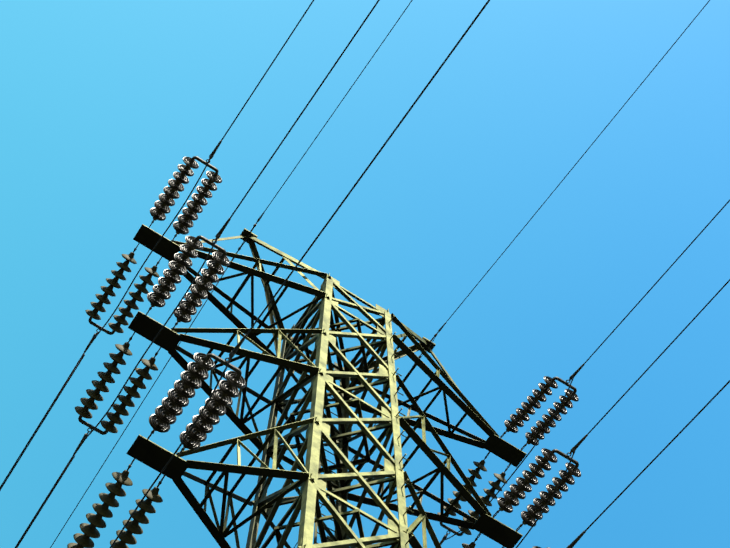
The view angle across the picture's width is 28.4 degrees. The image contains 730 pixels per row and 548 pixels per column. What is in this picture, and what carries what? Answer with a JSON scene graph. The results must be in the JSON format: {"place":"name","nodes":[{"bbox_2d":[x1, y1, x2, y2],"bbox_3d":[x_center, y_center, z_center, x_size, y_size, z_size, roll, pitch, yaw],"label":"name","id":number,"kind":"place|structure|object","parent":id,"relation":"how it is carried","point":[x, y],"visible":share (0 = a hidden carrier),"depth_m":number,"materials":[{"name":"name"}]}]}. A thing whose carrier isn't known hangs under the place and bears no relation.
{"place":"outdoors","nodes":[
{"label":"outdoors","id":0,"kind":"place"},
{"bbox_2d":[0,0,729,547],"label":"sky","id":1,"kind":"structure","parent":0,"point":[101,101],"materials":[{"name":"blue"}]},
{"label":"ground","id":2,"kind":"structure","parent":0,"visible":0},
{"bbox_2d":[126,224,526,547],"bbox_3d":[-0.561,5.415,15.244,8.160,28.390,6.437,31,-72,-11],"label":"transmission tower","id":3,"kind":"structure","parent":2,"relation":"on","point":[313,483],"depth_m":22.79,"materials":[{"name":"metal"}]},
{"bbox_2d":[67,157,580,547],"bbox_3d":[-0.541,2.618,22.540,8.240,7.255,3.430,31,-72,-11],"label":"insulators","id":4,"kind":"object","parent":3,"relation":"attached to","point":[162,419],"visible":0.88,"depth_m":22.23,"materials":[{"name":"brown ceramic"}]},
{"bbox_2d":[73,140,587,547],"bbox_3d":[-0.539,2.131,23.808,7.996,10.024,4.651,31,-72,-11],"label":"string fittings","id":5,"kind":"object","parent":3,"relation":"attached to","point":[239,372],"visible":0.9,"depth_m":22.54,"materials":[{"name":"metal"}]},
{"bbox_2d":[0,317,321,547],"bbox_3d":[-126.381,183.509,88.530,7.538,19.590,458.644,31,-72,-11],"label":"power line","id":6,"kind":"object","parent":5,"relation":"attached to","point":[30,442],"visible":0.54,"depth_m":25.54,"materials":[{"name":"grey metal"}]},
{"bbox_2d":[0,0,729,547],"bbox_3d":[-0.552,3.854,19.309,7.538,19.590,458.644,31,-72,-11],"label":"power lines","id":7,"kind":"object","parent":5,"relation":"attached to","point":[304,256],"visible":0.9,"depth_m":21.95,"materials":[{"name":"grey metal"}]}
]}

